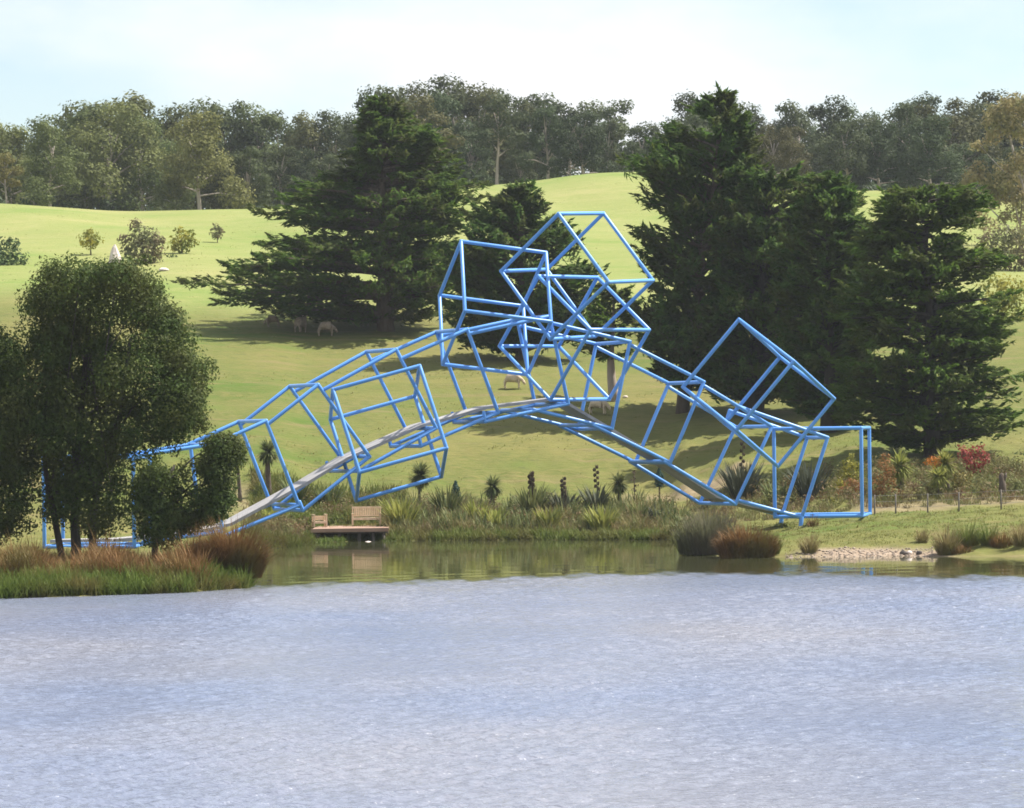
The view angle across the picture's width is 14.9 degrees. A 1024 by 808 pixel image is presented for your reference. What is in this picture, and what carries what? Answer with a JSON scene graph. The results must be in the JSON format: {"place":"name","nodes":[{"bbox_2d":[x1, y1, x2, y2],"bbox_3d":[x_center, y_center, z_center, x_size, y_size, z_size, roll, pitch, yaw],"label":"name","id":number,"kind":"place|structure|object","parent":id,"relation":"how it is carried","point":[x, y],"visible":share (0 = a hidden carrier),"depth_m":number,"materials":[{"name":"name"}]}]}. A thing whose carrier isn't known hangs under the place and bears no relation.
{"place":"outdoors","nodes":[
{"label":"outdoors","id":0,"kind":"place"},
{"bbox_2d":[0,540,1023,807],"bbox_3d":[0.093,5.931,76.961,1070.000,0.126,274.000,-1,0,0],"label":"water","id":1,"kind":"structure","parent":0,"point":[522,674],"depth_m":83.54,"materials":[{"name":"liquid"}]},
{"bbox_2d":[0,172,1023,597],"bbox_3d":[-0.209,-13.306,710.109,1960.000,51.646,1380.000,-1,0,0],"label":"ground","id":2,"kind":"structure","parent":0,"point":[250,352],"depth_m":237.34,"materials":[{"name":"plant"}]},
{"bbox_2d":[0,151,24,203],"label":"eucalyptus tree","id":3,"kind":"object","parent":2,"relation":"on","point":[4,172],"visible":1,"depth_m":419.65,"materials":[{"name":"green plant"}]},
{"bbox_2d":[0,236,31,265],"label":"shrub","id":4,"kind":"object","parent":2,"relation":"on","point":[4,258],"visible":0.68,"depth_m":311.57,"materials":[{"name":"green plant"}]},
{"bbox_2d":[0,324,48,547],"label":"olive tree","id":5,"kind":"object","parent":2,"relation":"on","point":[15,470],"visible":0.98,"depth_m":143.98,"materials":[{"name":"green plant"}]},
{"bbox_2d":[0,123,60,205],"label":"eucalyptus tree","id":6,"kind":"object","parent":2,"relation":"on","point":[12,150],"visible":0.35,"depth_m":449.18,"materials":[{"name":"green plant"}]},
{"bbox_2d":[21,118,88,206],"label":"eucalyptus tree","id":7,"kind":"object","parent":2,"relation":"on","point":[44,170],"visible":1,"depth_m":415.02,"materials":[{"name":"green plant"}]},
{"bbox_2d":[14,113,97,202],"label":"eucalyptus tree","id":8,"kind":"object","parent":2,"relation":"on","point":[61,124],"visible":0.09,"depth_m":459.91,"materials":[{"name":"green plant"}]},
{"bbox_2d":[52,103,113,208],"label":"eucalyptus tree","id":9,"kind":"object","parent":2,"relation":"on","point":[80,117],"visible":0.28,"depth_m":430.83,"materials":[{"name":"green plant"}]},
{"bbox_2d":[52,89,163,206],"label":"eucalyptus tree","id":10,"kind":"object","parent":2,"relation":"on","point":[135,97],"visible":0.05,"depth_m":457.82,"materials":[{"name":"green plant"}]},
{"bbox_2d":[1,251,219,558],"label":"olive tree","id":11,"kind":"object","parent":2,"relation":"on","point":[61,343],"visible":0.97,"depth_m":144.83,"materials":[{"name":"green plant"}]},
{"bbox_2d":[51,100,171,210],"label":"eucalyptus tree","id":12,"kind":"object","parent":2,"relation":"on","point":[100,157],"visible":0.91,"depth_m":425.90,"materials":[{"name":"green plant"}]},
{"bbox_2d":[0,524,232,587],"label":"rust sedge","id":13,"kind":"object","parent":2,"relation":"on","point":[16,556],"visible":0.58,"depth_m":137.63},
{"bbox_2d":[0,556,266,598],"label":"green sedge","id":14,"kind":"object","parent":2,"relation":"on","point":[62,581],"visible":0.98,"depth_m":134.72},
{"bbox_2d":[68,98,202,210],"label":"eucalyptus tree","id":15,"kind":"object","parent":2,"relation":"on","point":[168,115],"visible":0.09,"depth_m":450.50,"materials":[{"name":"green plant"}]},
{"bbox_2d":[77,113,203,210],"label":"eucalyptus tree","id":16,"kind":"object","parent":2,"relation":"on","point":[150,177],"visible":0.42,"depth_m":429.43,"materials":[{"name":"green plant"}]},
{"bbox_2d":[117,217,167,263],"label":"bush","id":17,"kind":"object","parent":2,"relation":"on","point":[141,240],"visible":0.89,"depth_m":311.76,"materials":[{"name":"green plant"}]},
{"bbox_2d":[149,164,191,210],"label":"eucalyptus tree","id":18,"kind":"object","parent":2,"relation":"on","point":[174,205],"visible":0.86,"depth_m":417.18,"materials":[{"name":"green plant"}]},
{"bbox_2d":[167,224,199,253],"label":"meadow tree","id":19,"kind":"object","parent":2,"relation":"on","point":[180,242],"visible":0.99,"depth_m":321.75,"materials":[{"name":"green plant"}]},
{"bbox_2d":[122,430,249,558],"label":"olive tree","id":20,"kind":"object","parent":2,"relation":"on","point":[150,486],"visible":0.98,"depth_m":142.39,"materials":[{"name":"green plant"}]},
{"bbox_2d":[156,96,236,209],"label":"eucalyptus tree","id":21,"kind":"object","parent":2,"relation":"on","point":[201,107],"visible":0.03,"depth_m":462.54,"materials":[{"name":"green plant"}]},
{"bbox_2d":[153,109,257,209],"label":"eucalyptus tree","id":22,"kind":"object","parent":2,"relation":"on","point":[200,143],"visible":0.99,"depth_m":413.78,"materials":[{"name":"green plant"}]},
{"bbox_2d":[186,153,259,209],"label":"eucalyptus tree","id":23,"kind":"object","parent":2,"relation":"on","point":[216,202],"visible":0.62,"depth_m":417.77,"materials":[{"name":"green plant"}]},
{"bbox_2d":[180,511,281,577],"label":"sedge mound","id":24,"kind":"object","parent":2,"relation":"on","point":[249,550],"visible":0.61,"depth_m":139.78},
{"bbox_2d":[187,99,289,209],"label":"eucalyptus tree","id":25,"kind":"object","parent":2,"relation":"on","point":[239,134],"visible":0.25,"depth_m":453.73,"materials":[{"name":"green plant"}]},
{"bbox_2d":[223,145,276,208],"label":"eucalyptus tree","id":26,"kind":"object","parent":2,"relation":"on","point":[261,180],"visible":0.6,"depth_m":417.93,"materials":[{"name":"green plant"}]},
{"bbox_2d":[211,101,293,207],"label":"eucalyptus tree","id":27,"kind":"object","parent":2,"relation":"on","point":[272,120],"visible":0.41,"depth_m":452.38,"materials":[{"name":"green plant"}]},
{"bbox_2d":[255,437,280,494],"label":"cabbage tree","id":28,"kind":"object","parent":2,"relation":"on","point":[268,456],"visible":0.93,"depth_m":207.85,"materials":[{"name":"green plant"}]},
{"bbox_2d":[257,145,307,206],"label":"eucalyptus tree","id":29,"kind":"object","parent":2,"relation":"on","point":[278,173],"visible":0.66,"depth_m":429.43,"materials":[{"name":"green plant"}]},
{"bbox_2d":[258,109,320,204],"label":"eucalyptus tree","id":30,"kind":"object","parent":2,"relation":"on","point":[281,131],"visible":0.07,"depth_m":463.00,"materials":[{"name":"green plant"}]},
{"bbox_2d":[281,147,318,204],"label":"eucalyptus tree","id":31,"kind":"object","parent":2,"relation":"on","point":[303,173],"visible":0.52,"depth_m":430.74,"materials":[{"name":"green plant"}]},
{"bbox_2d":[272,110,352,204],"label":"eucalyptus tree","id":32,"kind":"object","parent":2,"relation":"on","point":[300,123],"visible":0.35,"depth_m":447.45,"materials":[{"name":"green plant"}]},
{"bbox_2d":[283,107,351,179],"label":"eucalyptus tree","id":33,"kind":"object","parent":2,"relation":"on","point":[339,134],"visible":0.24,"depth_m":448.32,"materials":[{"name":"green plant"}]},
{"bbox_2d":[244,463,407,525],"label":"tall grass","id":34,"kind":"structure","parent":2,"relation":"on","point":[255,494],"depth_m":208.39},
{"bbox_2d":[307,153,344,188],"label":"eucalyptus tree","id":35,"kind":"object","parent":2,"relation":"on","point":[331,159],"visible":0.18,"depth_m":427.28,"materials":[{"name":"green plant"}]},
{"bbox_2d":[169,92,492,331],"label":"cypress tree","id":36,"kind":"object","parent":2,"relation":"on","point":[405,206],"visible":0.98,"depth_m":265.61,"materials":[{"name":"green plant"}]},
{"bbox_2d":[311,525,388,540],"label":"platform","id":37,"kind":"structure","parent":2,"relation":"on","point":[340,530],"depth_m":196.49,"materials":[{"name":"brown wood"}]},
{"bbox_2d":[322,110,380,166],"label":"eucalyptus tree","id":38,"kind":"object","parent":2,"relation":"on","point":[349,128],"visible":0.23,"depth_m":432.18,"materials":[{"name":"green plant"}]},
{"bbox_2d":[301,519,404,543],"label":"shaded grass","id":39,"kind":"structure","parent":2,"relation":"on","point":[328,538],"depth_m":197.52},
{"bbox_2d":[373,491,431,526],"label":"flax plant","id":40,"kind":"object","parent":2,"relation":"on","point":[398,510],"visible":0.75,"depth_m":199.76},
{"bbox_2d":[409,460,431,501],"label":"cabbage tree","id":41,"kind":"object","parent":2,"relation":"on","point":[420,471],"visible":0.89,"depth_m":209.68,"materials":[{"name":"green plant"}]},
{"bbox_2d":[393,90,465,156],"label":"eucalyptus tree","id":42,"kind":"object","parent":2,"relation":"on","point":[435,117],"visible":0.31,"depth_m":419.40,"materials":[{"name":"green plant"}]},
{"bbox_2d":[412,88,472,182],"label":"eucalyptus tree","id":43,"kind":"object","parent":2,"relation":"on","point":[439,101],"visible":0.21,"depth_m":424.74,"materials":[{"name":"green plant"}]},
{"bbox_2d":[422,485,470,513],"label":"flax plant","id":44,"kind":"object","parent":2,"relation":"on","point":[448,502],"visible":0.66,"depth_m":202.66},
{"bbox_2d":[41,211,871,548],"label":"cube bridge","id":45,"kind":"structure","parent":2,"relation":"on","point":[585,421],"depth_m":177.70,"materials":[{"name":"blue paint"}]},
{"bbox_2d":[238,490,684,539],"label":"undergrowth","id":46,"kind":"object","parent":2,"relation":"on","point":[253,518],"visible":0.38,"depth_m":196.48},
{"bbox_2d":[445,118,502,184],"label":"eucalyptus tree","id":47,"kind":"object","parent":2,"relation":"on","point":[460,129],"visible":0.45,"depth_m":431.96,"materials":[{"name":"green plant"}]},
{"bbox_2d":[413,72,535,181],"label":"eucalyptus tree","id":48,"kind":"object","parent":2,"relation":"on","point":[455,92],"visible":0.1,"depth_m":458.47,"materials":[{"name":"green plant"}]},
{"bbox_2d":[254,523,702,555],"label":"water edge grass","id":49,"kind":"structure","parent":2,"relation":"on","point":[307,538],"depth_m":193.58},
{"bbox_2d":[441,81,524,182],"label":"eucalyptus tree","id":50,"kind":"object","parent":2,"relation":"on","point":[480,94],"visible":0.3,"depth_m":453.64,"materials":[{"name":"green plant"}]},
{"bbox_2d":[472,93,529,184],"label":"eucalyptus tree","id":51,"kind":"object","parent":2,"relation":"on","point":[498,128],"visible":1,"depth_m":419.31,"materials":[{"name":"green plant"}]},
{"bbox_2d":[0,94,1022,210],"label":"wood","id":52,"kind":"object","parent":2,"relation":"on","point":[869,186],"visible":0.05,"depth_m":430.43,"materials":[{"name":"green plant"}]},
{"bbox_2d":[3,178,1023,497],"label":"pasture tufts","id":53,"kind":"object","parent":2,"relation":"on","point":[449,374],"visible":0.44,"depth_m":230.82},
{"bbox_2d":[498,147,537,183],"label":"eucalyptus tree","id":54,"kind":"object","parent":2,"relation":"on","point":[514,165],"visible":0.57,"depth_m":424.48,"materials":[{"name":"green plant"}]},
{"bbox_2d":[427,178,610,359],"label":"cypress tree","id":55,"kind":"object","parent":2,"relation":"on","point":[517,209],"visible":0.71,"depth_m":251.32,"materials":[{"name":"green plant"}]},
{"bbox_2d":[492,96,559,182],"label":"eucalyptus tree","id":56,"kind":"object","parent":2,"relation":"on","point":[526,110],"visible":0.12,"depth_m":459.17,"materials":[{"name":"green plant"}]},
{"bbox_2d":[502,471,558,515],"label":"flax plant","id":57,"kind":"object","parent":2,"relation":"on","point":[535,498],"visible":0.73,"depth_m":201.69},
{"bbox_2d":[377,491,690,536],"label":"straw reeds","id":58,"kind":"object","parent":2,"relation":"on","point":[533,516],"visible":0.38,"depth_m":197.80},
{"bbox_2d":[501,92,575,178],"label":"eucalyptus tree","id":59,"kind":"object","parent":2,"relation":"on","point":[537,103],"visible":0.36,"depth_m":453.18,"materials":[{"name":"green plant"}]},
{"bbox_2d":[514,103,570,178],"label":"eucalyptus tree","id":60,"kind":"object","parent":2,"relation":"on","point":[544,116],"visible":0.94,"depth_m":420.12,"materials":[{"name":"green plant"}]},
{"bbox_2d":[387,487,701,532],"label":"young flax","id":61,"kind":"object","parent":2,"relation":"on","point":[520,517],"visible":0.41,"depth_m":198.92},
{"bbox_2d":[523,101,604,179],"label":"eucalyptus tree","id":62,"kind":"object","parent":2,"relation":"on","point":[570,112],"visible":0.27,"depth_m":451.49,"materials":[{"name":"green plant"}]},
{"bbox_2d":[546,477,584,511],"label":"flax plant","id":63,"kind":"object","parent":2,"relation":"on","point":[564,499],"visible":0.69,"depth_m":201.79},
{"bbox_2d":[543,109,623,174],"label":"eucalyptus tree","id":64,"kind":"object","parent":2,"relation":"on","point":[588,152],"visible":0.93,"depth_m":418.13,"materials":[{"name":"green plant"}]},
{"bbox_2d":[576,465,612,510],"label":"flax plant","id":65,"kind":"object","parent":2,"relation":"on","point":[602,495],"visible":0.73,"depth_m":202.10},
{"bbox_2d":[577,502,624,530],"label":"flax plant","id":66,"kind":"object","parent":2,"relation":"on","point":[601,519],"visible":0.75,"depth_m":194.44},
{"bbox_2d":[565,282,645,401],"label":"cypress tree","id":67,"kind":"object","parent":2,"relation":"on","point":[601,315],"visible":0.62,"depth_m":235.76,"materials":[{"name":"green plant"}]},
{"bbox_2d":[588,120,627,171],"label":"eucalyptus tree","id":68,"kind":"object","parent":2,"relation":"on","point":[609,155],"visible":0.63,"depth_m":429.20,"materials":[{"name":"green plant"}]},
{"bbox_2d":[586,99,644,171],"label":"eucalyptus tree","id":69,"kind":"object","parent":2,"relation":"on","point":[609,113],"visible":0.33,"depth_m":459.01,"materials":[{"name":"green plant"}]},
{"bbox_2d":[239,447,1023,533],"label":"bank scrub","id":70,"kind":"object","parent":2,"relation":"on","point":[1009,467],"visible":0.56,"depth_m":197.23,"materials":[{"name":"green plant"}]},
{"bbox_2d":[615,120,669,171],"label":"eucalyptus tree","id":71,"kind":"object","parent":2,"relation":"on","point":[637,131],"visible":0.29,"depth_m":449.51,"materials":[{"name":"green plant"}]},
{"bbox_2d":[660,89,707,145],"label":"eucalyptus tree","id":72,"kind":"object","parent":2,"relation":"on","point":[678,104],"visible":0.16,"depth_m":463.95,"materials":[{"name":"green plant"}]},
{"bbox_2d":[614,80,770,413],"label":"cypress tree","id":73,"kind":"object","parent":2,"relation":"on","point":[694,197],"visible":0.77,"depth_m":230.97,"materials":[{"name":"green plant"}]},
{"bbox_2d":[669,506,746,554],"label":"reed bed","id":74,"kind":"object","parent":2,"relation":"on","point":[699,536],"visible":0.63,"depth_m":165.89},
{"bbox_2d":[713,442,772,499],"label":"flax plant","id":75,"kind":"object","parent":2,"relation":"on","point":[733,483],"visible":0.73,"depth_m":199.85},
{"bbox_2d":[710,518,783,557],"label":"sedge mound","id":76,"kind":"object","parent":2,"relation":"on","point":[744,544],"visible":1,"depth_m":161.87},
{"bbox_2d":[674,160,884,416],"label":"cypress tree","id":77,"kind":"object","parent":2,"relation":"on","point":[761,194],"visible":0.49,"depth_m":228.02,"materials":[{"name":"green plant"}]},
{"bbox_2d":[749,122,811,177],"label":"eucalyptus tree","id":78,"kind":"object","parent":2,"relation":"on","point":[775,158],"visible":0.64,"depth_m":415.07,"materials":[{"name":"green plant"}]},
{"bbox_2d":[768,126,812,181],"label":"eucalyptus tree","id":79,"kind":"object","parent":2,"relation":"on","point":[802,132],"visible":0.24,"depth_m":423.15,"materials":[{"name":"green plant"}]},
{"bbox_2d":[764,99,841,172],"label":"eucalyptus tree","id":80,"kind":"object","parent":2,"relation":"on","point":[792,115],"visible":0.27,"depth_m":451.80,"materials":[{"name":"green plant"}]},
{"bbox_2d":[779,459,841,499],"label":"flax plant","id":81,"kind":"object","parent":2,"relation":"on","point":[803,482],"visible":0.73,"depth_m":194.61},
{"bbox_2d":[763,170,883,432],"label":"cypress tree","id":82,"kind":"object","parent":2,"relation":"on","point":[815,266],"visible":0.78,"depth_m":219.16,"materials":[{"name":"green plant"}]},
{"bbox_2d":[801,95,866,188],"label":"eucalyptus tree","id":83,"kind":"object","parent":2,"relation":"on","point":[820,111],"visible":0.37,"depth_m":458.44,"materials":[{"name":"green plant"}]},
{"bbox_2d":[808,115,872,190],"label":"eucalyptus tree","id":84,"kind":"object","parent":2,"relation":"on","point":[842,130],"visible":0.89,"depth_m":415.69,"materials":[{"name":"green plant"}]},
{"bbox_2d":[834,453,864,488],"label":"shrub","id":85,"kind":"object","parent":2,"relation":"on","point":[850,472],"visible":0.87,"depth_m":195.75,"materials":[{"name":"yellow plant"}]},
{"bbox_2d":[683,455,1023,527],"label":"bank growth","id":86,"kind":"object","parent":2,"relation":"on","point":[746,514],"visible":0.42,"depth_m":191.85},
{"bbox_2d":[785,546,935,557],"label":"shore gravel","id":87,"kind":"structure","parent":2,"relation":"on","point":[859,551],"depth_m":162.16,"materials":[{"name":"gravel"}]},
{"bbox_2d":[849,119,923,189],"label":"eucalyptus tree","id":88,"kind":"object","parent":2,"relation":"on","point":[877,161],"visible":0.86,"depth_m":417.96,"materials":[{"name":"green plant"}]},
{"bbox_2d":[750,505,1023,551],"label":"shore grass","id":89,"kind":"structure","parent":2,"relation":"on","point":[892,524],"depth_m":174.83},
{"bbox_2d":[872,452,905,498],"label":"shrub","id":90,"kind":"object","parent":2,"relation":"on","point":[879,482],"visible":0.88,"depth_m":191.91,"materials":[{"name":"orange plant"}]},
{"bbox_2d":[884,448,914,490],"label":"cabbage tree","id":91,"kind":"object","parent":2,"relation":"on","point":[901,459],"visible":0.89,"depth_m":193.84,"materials":[{"name":"green plant"}]},
{"bbox_2d":[880,102,927,187],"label":"eucalyptus tree","id":92,"kind":"object","parent":2,"relation":"on","point":[905,114],"visible":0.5,"depth_m":422.87,"materials":[{"name":"green plant"}]},
{"bbox_2d":[869,91,959,192],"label":"eucalyptus tree","id":93,"kind":"object","parent":2,"relation":"on","point":[935,101],"visible":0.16,"depth_m":448.33,"materials":[{"name":"green plant"}]},
{"bbox_2d":[819,180,1023,457],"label":"cypress tree","id":94,"kind":"object","parent":2,"relation":"on","point":[943,326],"visible":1,"depth_m":206.77,"materials":[{"name":"green plant"}]},
{"bbox_2d":[889,113,981,194],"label":"eucalyptus tree","id":95,"kind":"object","parent":2,"relation":"on","point":[928,160],"visible":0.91,"depth_m":416.57,"materials":[{"name":"green plant"}]},
{"bbox_2d":[927,518,965,555],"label":"sedge tuft","id":96,"kind":"object","parent":2,"relation":"on","point":[945,547],"visible":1,"depth_m":160.01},
{"bbox_2d":[934,447,958,490],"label":"cabbage tree","id":97,"kind":"object","parent":2,"relation":"on","point":[944,458],"visible":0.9,"depth_m":193.93,"materials":[{"name":"green plant"}]},
{"bbox_2d":[881,96,1020,200],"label":"eucalyptus tree","id":98,"kind":"object","parent":2,"relation":"on","point":[956,119],"visible":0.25,"depth_m":445.31,"materials":[{"name":"green plant"}]},
{"bbox_2d":[953,521,985,547],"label":"sedge tuft","id":99,"kind":"object","parent":2,"relation":"on","point":[970,539],"visible":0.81,"depth_m":161.90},
{"bbox_2d":[956,444,989,473],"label":"shrub","id":100,"kind":"object","parent":2,"relation":"on","point":[970,454],"visible":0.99,"depth_m":199.91,"materials":[{"name":"red plant"}]},
{"bbox_2d":[937,102,1020,200],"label":"eucalyptus tree","id":101,"kind":"object","parent":2,"relation":"on","point":[982,135],"visible":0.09,"depth_m":449.84,"materials":[{"name":"green plant"}]},
{"bbox_2d":[948,89,1023,191],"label":"eucalyptus tree","id":102,"kind":"object","parent":2,"relation":"on","point":[992,98],"visible":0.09,"depth_m":459.58,"materials":[{"name":"green plant"}]},
{"bbox_2d":[957,91,1023,248],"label":"eucalyptus tree","id":103,"kind":"object","parent":2,"relation":"on","point":[1003,189],"visible":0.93,"depth_m":329.29,"materials":[{"name":"green plant"}]},
{"bbox_2d":[971,223,1023,270],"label":"shrub","id":104,"kind":"object","parent":2,"relation":"on","point":[1012,239],"visible":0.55,"depth_m":309.40,"materials":[{"name":"green plant"}]},
{"bbox_2d":[975,273,1023,319],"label":"shrub","id":105,"kind":"object","parent":2,"relation":"on","point":[1015,297],"visible":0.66,"depth_m":274.68,"materials":[{"name":"green plant"}]},
{"bbox_2d":[0,0,1023,208],"label":"sky","id":106,"kind":"structure","parent":0,"point":[291,57],"materials":[{"name":"white"}]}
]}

